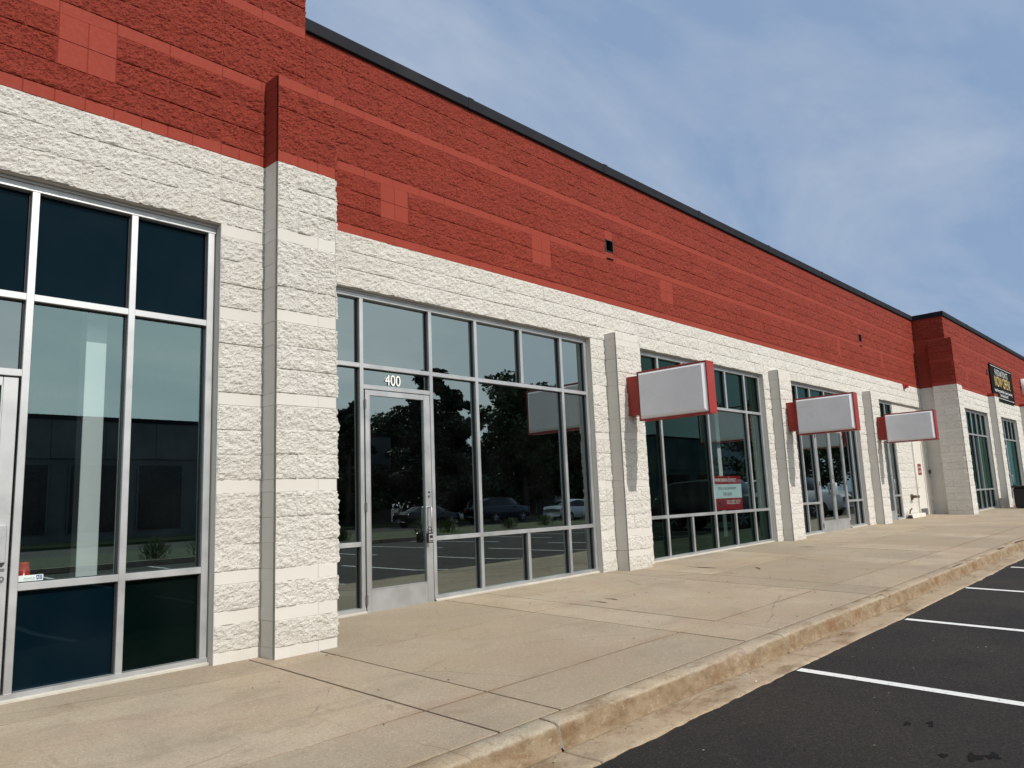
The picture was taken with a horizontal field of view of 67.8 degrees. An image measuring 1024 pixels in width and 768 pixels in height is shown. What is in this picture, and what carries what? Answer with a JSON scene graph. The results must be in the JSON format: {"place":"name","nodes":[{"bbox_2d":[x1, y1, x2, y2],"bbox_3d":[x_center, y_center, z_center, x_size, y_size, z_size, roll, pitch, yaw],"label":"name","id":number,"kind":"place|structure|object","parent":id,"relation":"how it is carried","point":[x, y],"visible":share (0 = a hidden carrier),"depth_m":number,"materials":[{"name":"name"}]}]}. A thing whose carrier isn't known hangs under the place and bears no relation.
{"place":"outdoors","nodes":[
{"label":"outdoors","id":0,"kind":"place"},
{"bbox_2d":[0,507,1023,767],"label":"pavement","id":1,"kind":"structure","parent":0,"point":[466,651],"depth_m":5.68,"materials":[{"name":"concrete"}]},
{"bbox_2d":[0,0,1023,704],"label":"retail building","id":2,"kind":"structure","parent":1,"relation":"on","point":[310,332],"depth_m":8.62,"materials":[{"name":"brick"}]},
{"bbox_2d":[0,377,18,682],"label":"door","id":3,"kind":"structure","parent":2,"relation":"in","point":[8,385],"depth_m":5.07,"materials":[{"name":"metal"}]},
{"bbox_2d":[19,562,29,575],"bbox_3d":[-3.313,1.274,5.163,0.096,0.131,0.096,-11,-12,42],"label":"plastic cup","id":4,"kind":"object","parent":2,"relation":"in","point":[24,568],"visible":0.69,"depth_m":5.14,"materials":[{"name":"red plastic"}]},
{"bbox_2d":[18,574,42,581],"bbox_3d":[-3.251,1.309,5.141,0.002,0.040,0.158,-11,-12,42],"label":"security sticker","id":5,"kind":"object","parent":2,"relation":"attached to","point":[24,578],"visible":1,"depth_m":5.14,"materials":[{"name":"white paper"}]},
{"bbox_2d":[0,173,217,704],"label":"storefront window","id":6,"kind":"structure","parent":2,"relation":"in","point":[62,248],"depth_m":5.59,"materials":[{"name":"glass"}]},
{"bbox_2d":[364,390,433,612],"bbox_3d":[-1.247,1.293,8.522,0.135,2.420,0.963,-11,-12,42],"label":"door","id":7,"kind":"structure","parent":2,"relation":"in","point":[399,566],"depth_m":8.52,"materials":[{"name":"metal"}]},
{"bbox_2d":[426,526,433,542],"bbox_3d":[-0.932,1.714,8.679,0.046,0.186,0.090,-11,-12,42],"label":"lock box","id":8,"kind":"object","parent":2,"relation":"attached to","point":[429,538],"visible":1,"depth_m":8.65,"materials":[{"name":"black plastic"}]},
{"bbox_2d":[336,286,599,617],"bbox_3d":[-0.515,0.920,9.469,0.145,3.654,4.870,-11,-12,42],"label":"storefront window","id":9,"kind":"structure","parent":2,"relation":"in","point":[513,503],"depth_m":9.60,"materials":[{"name":"glass"}]},
{"bbox_2d":[626,360,716,421],"bbox_3d":[2.309,0.131,11.188,1.386,0.745,0.262,-11,-12,42],"label":"projecting sign","id":10,"kind":"object","parent":2,"relation":"attached to","point":[677,391],"visible":1,"depth_m":11.00,"materials":[{"name":"white plastic"}]},
{"bbox_2d":[640,350,775,562],"bbox_3d":[3.594,1.434,13.818,0.145,3.654,4.480,-11,-12,42],"label":"storefront window","id":11,"kind":"structure","parent":2,"relation":"in","point":[687,522],"depth_m":13.43,"materials":[{"name":"glass"}]},
{"bbox_2d":[714,476,742,510],"bbox_3d":[4.011,2.026,14.183,0.004,0.625,1.140,-11,-12,42],"label":"lease poster","id":12,"kind":"object","parent":2,"relation":"attached to","point":[728,492],"visible":1,"depth_m":14.21,"materials":[{"name":"red paper"}]},
{"bbox_2d":[786,392,860,435],"bbox_3d":[6.226,0.621,15.335,1.386,0.745,0.262,-11,-12,42],"label":"projecting sign","id":13,"kind":"object","parent":2,"relation":"attached to","point":[831,413],"visible":1,"depth_m":15.17,"materials":[{"name":"white plastic"}]},
{"bbox_2d":[814,433,837,532],"bbox_3d":[7.229,2.216,17.521,0.131,2.377,0.848,-11,-12,42],"label":"door","id":14,"kind":"structure","parent":2,"relation":"in","point":[829,514],"depth_m":17.56,"materials":[{"name":"metal"}]},
{"bbox_2d":[791,382,866,535],"bbox_3d":[7.406,1.862,17.864,0.145,3.554,3.990,-11,-12,42],"label":"storefront window","id":15,"kind":"structure","parent":2,"relation":"in","point":[809,479],"depth_m":17.29,"materials":[{"name":"glass"}]},
{"bbox_2d":[828,432,850,529],"bbox_3d":[7.800,2.283,18.126,0.131,2.368,0.842,-11,-12,42],"label":"door","id":16,"kind":"structure","parent":2,"relation":"in","point":[835,439],"depth_m":18.17,"materials":[{"name":"metal"}]},
{"bbox_2d":[883,440,896,520],"bbox_3d":[10.245,2.606,20.711,0.131,2.243,0.703,-11,-12,42],"label":"door","id":17,"kind":"structure","parent":2,"relation":"in","point":[886,445],"depth_m":20.85,"materials":[{"name":"metal"}]},
{"bbox_2d":[879,400,905,519],"bbox_3d":[10.390,2.186,21.033,0.145,3.454,1.380,-11,-12,42],"label":"storefront window","id":18,"kind":"structure","parent":2,"relation":"in","point":[885,407],"depth_m":21.33,"materials":[{"name":"glass"}]},
{"bbox_2d":[876,409,938,442],"bbox_3d":[10.009,1.095,19.340,1.386,0.745,0.262,-11,-12,42],"label":"projecting sign","id":19,"kind":"object","parent":2,"relation":"attached to","point":[914,426],"visible":1,"depth_m":19.19,"materials":[{"name":"white plastic"}]},
{"bbox_2d":[911,494,919,499],"bbox_3d":[11.563,3.233,21.831,0.217,0.170,0.187,-11,-12,42],"label":"hose connection","id":20,"kind":"object","parent":2,"relation":"attached to","point":[914,496],"visible":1,"depth_m":21.82,"materials":[{"name":"gold metal"}]},
{"bbox_2d":[907,508,925,518],"bbox_3d":[11.508,3.694,21.707,0.179,0.355,1.376,-11,-12,42],"label":"drain pipe","id":21,"kind":"object","parent":2,"relation":"attached to","point":[912,516],"visible":0.81,"depth_m":21.40,"materials":[{"name":"white metal"}]},
{"bbox_2d":[911,441,929,514],"bbox_3d":[12.182,2.762,22.834,0.180,2.730,0.980,-11,-12,42],"label":"door","id":22,"kind":"structure","parent":2,"relation":"in","point":[923,503],"depth_m":22.82,"materials":[{"name":"paint"}]},
{"bbox_2d":[917,464,921,474],"bbox_3d":[12.230,2.563,22.868,0.008,0.330,0.340,-11,-12,42],"label":"notice","id":23,"kind":"object","parent":22,"relation":"attached to","point":[919,469],"depth_m":22.86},
{"bbox_2d":[965,409,997,511],"bbox_3d":[15.234,2.595,24.907,0.145,3.454,3.330,-11,-12,42],"label":"storefront window","id":24,"kind":"structure","parent":2,"relation":"in","point":[976,424],"depth_m":25.23,"materials":[{"name":"glass"}]},
{"bbox_2d":[988,362,1015,405],"bbox_3d":[18.415,0.034,28.612,0.025,1.320,3.750,-11,-12,42],"label":"shop banner","id":25,"kind":"object","parent":2,"relation":"attached to","point":[1001,383],"visible":1,"depth_m":28.52,"materials":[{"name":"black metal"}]},
{"bbox_2d":[1005,447,1014,504],"bbox_3d":[18.207,3.366,27.896,0.134,2.163,0.619,-11,-12,42],"label":"door","id":26,"kind":"structure","parent":2,"relation":"in","point":[1005,447],"depth_m":28.05,"materials":[{"name":"metal"}]},
{"bbox_2d":[1001,418,1022,500],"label":"storefront window","id":27,"kind":"structure","parent":2,"relation":"in","point":[1009,434],"depth_m":29.16,"materials":[{"name":"glass"}]},
{"bbox_2d":[1020,379,1023,394],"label":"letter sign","id":28,"kind":"object","parent":2,"relation":"attached to","point":[1022,383],"visible":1,"depth_m":31.32,"materials":[{"name":"white plastic"}]},
{"bbox_2d":[1012,485,1023,507],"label":"litter bin","id":29,"kind":"object","parent":1,"relation":"on","point":[1018,491],"visible":1,"depth_m":25.04,"materials":[{"name":"black plastic"}]},
{"bbox_2d":[594,559,1023,767],"bbox_3d":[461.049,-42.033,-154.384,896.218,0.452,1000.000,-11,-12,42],"label":"car park","id":30,"kind":"structure","parent":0,"point":[773,723],"depth_m":4.87,"materials":[{"name":"black asphalt"}]},
{"bbox_2d":[101,551,1014,767],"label":"litter","id":31,"kind":"object","parent":30,"relation":"on","point":[746,673],"visible":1,"depth_m":6.59,"materials":[{"name":"paint"}]},
{"bbox_2d":[796,668,1023,705],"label":"parking line","id":32,"kind":"object","parent":30,"relation":"on","point":[1019,703],"visible":1,"depth_m":5.29,"materials":[{"name":"paint"}]},
{"bbox_2d":[905,618,1023,631],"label":"parking line","id":33,"kind":"object","parent":30,"relation":"on","point":[965,624],"visible":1,"depth_m":7.37,"materials":[{"name":"paint"}]},
{"bbox_2d":[967,752,983,761],"bbox_3d":[2.422,1.954,3.987,0.079,0.004,0.150,-11,-12,42],"label":"oil spot","id":34,"kind":"object","parent":30,"relation":"on","point":[972,757],"visible":1,"depth_m":3.99,"materials":[{"name":"black"}]},
{"bbox_2d":[985,752,1001,758],"bbox_3d":[2.537,1.954,4.006,0.078,0.003,0.122,-11,-12,42],"label":"oil spot","id":35,"kind":"object","parent":30,"relation":"on","point":[992,755],"visible":1,"depth_m":4.00,"materials":[{"name":"black"}]},
{"bbox_2d":[966,587,1023,591],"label":"parking line","id":36,"kind":"object","parent":30,"relation":"on","point":[995,589],"visible":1,"depth_m":9.44,"materials":[{"name":"paint"}]},
{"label":"kerb bed","id":37,"kind":"structure","parent":30,"relation":"on","visible":0},
{"bbox_2d":[526,549,1023,767],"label":"gutter","id":38,"kind":"object","parent":37,"relation":"on","point":[601,749],"visible":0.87,"depth_m":5.38,"materials":[{"name":"concrete"}]},
{"bbox_2d":[408,536,1023,767],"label":"kerb","id":39,"kind":"structure","parent":38,"relation":"on","point":[529,743],"depth_m":5.16,"materials":[{"name":"concrete"}]}
]}

